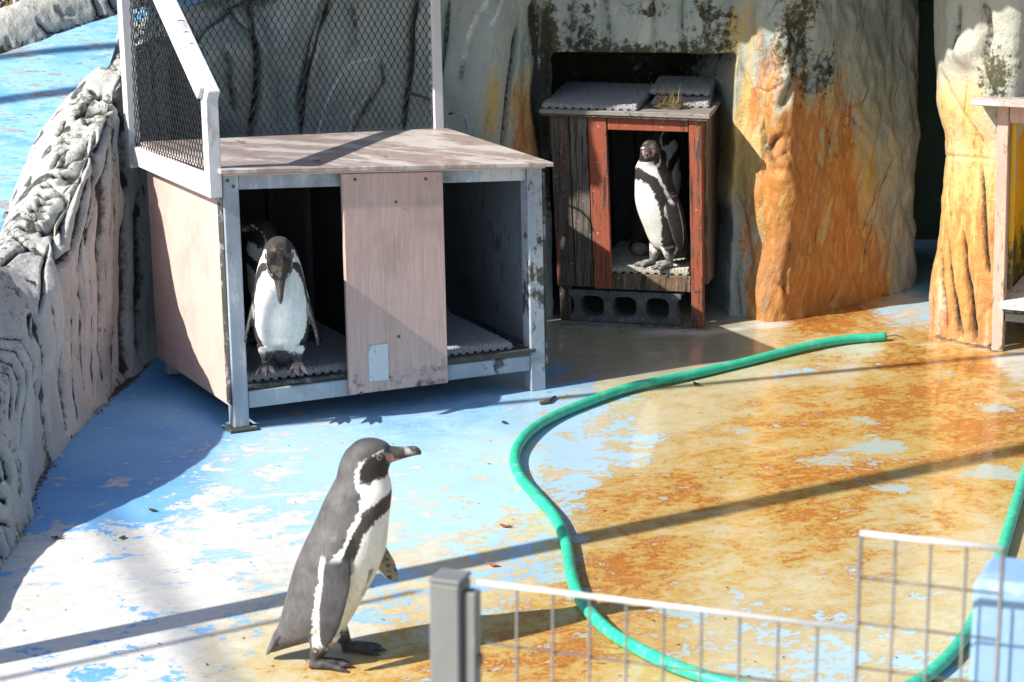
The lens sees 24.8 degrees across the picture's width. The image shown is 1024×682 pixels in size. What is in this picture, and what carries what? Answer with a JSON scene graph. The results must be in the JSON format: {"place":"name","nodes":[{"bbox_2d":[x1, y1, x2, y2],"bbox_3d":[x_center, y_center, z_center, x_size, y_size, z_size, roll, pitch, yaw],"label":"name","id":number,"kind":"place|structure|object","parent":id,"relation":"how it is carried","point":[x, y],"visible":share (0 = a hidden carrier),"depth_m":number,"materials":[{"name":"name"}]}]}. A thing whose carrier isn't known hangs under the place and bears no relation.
{"place":"outdoors","nodes":[
{"label":"outdoors","id":0,"kind":"place"},
{"bbox_2d":[0,0,10,218],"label":"ground","id":1,"kind":"structure","parent":0,"point":[5,215],"depth_m":12.19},
{"bbox_2d":[0,0,17,7],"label":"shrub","id":2,"kind":"object","parent":1,"relation":"on","point":[2,4],"visible":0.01,"depth_m":12.13,"materials":[{"name":"green plant"}]},
{"bbox_2d":[0,0,203,222],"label":"ramp","id":3,"kind":"structure","parent":1,"relation":"on","point":[40,81],"depth_m":9.39,"materials":[{"name":"paint"}]},
{"bbox_2d":[0,0,153,53],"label":"kerb ridge","id":4,"kind":"structure","parent":3,"relation":"on","point":[24,22],"depth_m":9.70,"materials":[{"name":"grey stone"}]},
{"bbox_2d":[0,219,1023,681],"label":"floor","id":5,"kind":"structure","parent":0,"point":[932,447],"depth_m":7.28,"materials":[{"name":"paint"}]},
{"bbox_2d":[0,36,172,569],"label":"rock ridge","id":6,"kind":"object","parent":5,"relation":"on","point":[78,344],"visible":0.67,"depth_m":8.31,"materials":[{"name":"grey stone"}]},
{"bbox_2d":[266,437,420,671],"bbox_3d":[-0.428,0.536,5.990,0.384,0.599,0.240,-7,16,-26],"label":"penguin","id":7,"kind":"object","parent":5,"relation":"on","point":[344,557],"visible":1,"depth_m":5.91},
{"bbox_2d":[138,128,553,433],"bbox_3d":[-0.615,-0.292,8.607,1.269,0.929,0.895,-7,16,-26],"label":"nest box","id":8,"kind":"object","parent":5,"relation":"on","point":[407,241],"visible":0.92,"depth_m":8.35,"materials":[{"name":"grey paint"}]},
{"bbox_2d":[117,0,443,197],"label":"fence","id":9,"kind":"object","parent":8,"relation":"on","point":[202,84],"visible":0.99,"depth_m":8.53,"materials":[{"name":"grey metal"}]},
{"bbox_2d":[408,91,429,100],"bbox_3d":[-0.341,-1.014,9.167,0.140,0.158,0.032,7,16,25],"label":"stick","id":10,"kind":"object","parent":9,"relation":"attached to","point":[418,95],"visible":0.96,"depth_m":9.18,"materials":[{"name":"brown wood"}]},
{"bbox_2d":[245,320,346,381],"bbox_3d":[-0.845,0.027,8.546,0.552,0.037,0.711,-7,16,-26],"label":"rubber mat","id":11,"kind":"object","parent":8,"relation":"on","point":[328,353],"visible":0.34,"depth_m":8.37,"materials":[{"name":"grey rubber"}]},
{"bbox_2d":[240,218,320,345],"bbox_3d":[-0.862,-0.218,8.532,0.280,0.464,0.202,-8,16,-30],"label":"penguin","id":12,"kind":"object","parent":11,"relation":"on","point":[260,232],"visible":0.17,"depth_m":8.47,"materials":[{"name":"black"}]},
{"bbox_2d":[244,236,318,375],"bbox_3d":[-0.795,-0.116,8.037,0.256,0.497,0.249,11,18,37],"label":"penguin","id":13,"kind":"object","parent":11,"relation":"on","point":[280,319],"visible":1,"depth_m":7.98,"materials":[{"name":"white"}]},
{"bbox_2d":[446,311,512,355],"bbox_3d":[-0.351,-0.042,8.773,0.437,0.034,0.716,-7,16,-26],"label":"rubber mat","id":14,"kind":"object","parent":8,"relation":"on","point":[464,336],"visible":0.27,"depth_m":8.59,"materials":[{"name":"grey rubber"}]},
{"bbox_2d":[22,324,1001,675],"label":"litter","id":15,"kind":"object","parent":5,"relation":"on","point":[310,500],"visible":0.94,"depth_m":7.56,"materials":[{"name":"brown"}]},
{"bbox_2d":[110,0,920,321],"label":"rock wall","id":16,"kind":"structure","parent":5,"relation":"on","point":[820,134],"depth_m":9.54,"materials":[{"name":"stone"}]},
{"bbox_2d":[448,111,466,128],"bbox_3d":[-0.211,-0.868,9.161,0.016,0.065,0.102,-13,19,-42],"label":"cable end","id":17,"kind":"object","parent":16,"relation":"attached to","point":[461,115],"visible":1,"depth_m":9.14,"materials":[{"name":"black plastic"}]},
{"bbox_2d":[913,0,945,238],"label":"door","id":18,"kind":"structure","parent":16,"relation":"attached to","point":[930,167],"depth_m":10.70,"materials":[{"name":"black"}]},
{"bbox_2d":[913,0,945,238],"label":"door panel","id":19,"kind":"structure","parent":18,"relation":"in","point":[931,156],"depth_m":10.70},
{"bbox_2d":[539,395,555,404],"bbox_3d":[0.137,0.213,8.463,0.029,0.014,0.107,9,17,32],"label":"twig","id":20,"kind":"object","parent":5,"relation":"on","point":[549,400],"visible":1,"depth_m":8.44,"materials":[{"name":"brown wood"}]},
{"bbox_2d":[568,286,683,324],"bbox_3d":[0.474,-0.151,9.669,0.472,0.131,0.098,3,14,11],"label":"concrete block","id":21,"kind":"object","parent":5,"relation":"on","point":[642,313],"depth_m":9.63,"materials":[{"name":"grey concrete"}]},
{"bbox_2d":[539,94,722,327],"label":"wooden house","id":22,"kind":"structure","parent":5,"relation":"on","point":[585,177],"depth_m":9.55,"materials":[{"name":"red paint"}]},
{"bbox_2d":[541,81,653,110],"bbox_3d":[0.367,-1.019,9.671,0.396,0.046,0.501,3,14,12],"label":"rubber mat","id":23,"kind":"object","parent":22,"relation":"on","point":[603,96],"visible":1,"depth_m":9.62,"materials":[{"name":"grey rubber"}]},
{"bbox_2d":[612,241,690,275],"bbox_3d":[0.592,-0.353,9.825,0.375,0.027,0.539,3,14,11],"label":"rubber mat","id":24,"kind":"object","parent":22,"relation":"on","point":[624,258],"visible":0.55,"depth_m":9.67,"materials":[{"name":"grey rubber"}]},
{"bbox_2d":[631,242,647,255],"bbox_3d":[0.536,-0.385,9.807,0.074,0.060,0.065,0,14,0],"label":"stone","id":25,"kind":"object","parent":24,"relation":"on","point":[639,248],"visible":1,"depth_m":9.78,"materials":[{"name":"grey stone"}]},
{"bbox_2d":[629,131,680,250],"bbox_3d":[0.625,-0.658,9.895,0.195,0.562,0.232,10,17,33],"label":"penguin","id":26,"kind":"object","parent":24,"relation":"on","point":[668,146],"visible":0.3,"depth_m":9.81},
{"bbox_2d":[633,140,690,269],"bbox_3d":[0.610,-0.565,9.531,0.315,0.534,0.205,-9,17,-32],"label":"penguin","id":27,"kind":"object","parent":24,"relation":"on","point":[659,209],"visible":0.99,"depth_m":9.46,"materials":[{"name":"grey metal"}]},
{"bbox_2d":[650,83,690,109],"bbox_3d":[0.641,-1.009,9.464,0.173,0.129,0.093,0,14,0],"label":"grass tuft","id":28,"kind":"object","parent":22,"relation":"on","point":[674,105],"visible":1,"depth_m":9.45,"materials":[{"name":"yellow plant"}]},
{"bbox_2d":[651,91,713,107],"bbox_3d":[0.709,-1.012,9.672,0.240,0.031,0.372,2,14,8],"label":"rubber mat","id":29,"kind":"object","parent":22,"relation":"on","point":[694,100],"visible":0.54,"depth_m":9.57,"materials":[{"name":"grey rubber"}]},
{"bbox_2d":[649,75,716,95],"bbox_3d":[0.720,-1.071,9.760,0.256,0.044,0.291,3,14,11],"label":"rubber mat","id":30,"kind":"object","parent":29,"relation":"on","point":[696,86],"visible":0.98,"depth_m":9.72,"materials":[{"name":"grey rubber"}]},
{"bbox_2d":[428,530,1005,681],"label":"wire fence","id":31,"kind":"object","parent":5,"relation":"on","point":[456,654],"visible":1,"depth_m":3.25,"materials":[{"name":"grey metal"}]},
{"bbox_2d":[509,332,1023,681],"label":"garden hose","id":32,"kind":"object","parent":5,"relation":"on","point":[936,667],"visible":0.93,"depth_m":7.23,"materials":[{"name":"rubber"}]},
{"bbox_2d":[929,0,1023,346],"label":"rock pillar","id":33,"kind":"object","parent":5,"relation":"on","point":[979,47],"visible":0.84,"depth_m":9.16,"materials":[{"name":"orange stone"}]},
{"bbox_2d":[969,556,1023,681],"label":"blue plinth","id":34,"kind":"structure","parent":5,"relation":"on","point":[982,651],"depth_m":3.19,"materials":[{"name":"paint"}]},
{"bbox_2d":[971,95,1023,351],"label":"yellow hut","id":35,"kind":"object","parent":5,"relation":"on","point":[1009,307],"visible":0.94,"depth_m":9.11,"materials":[{"name":"wood"}]}
]}

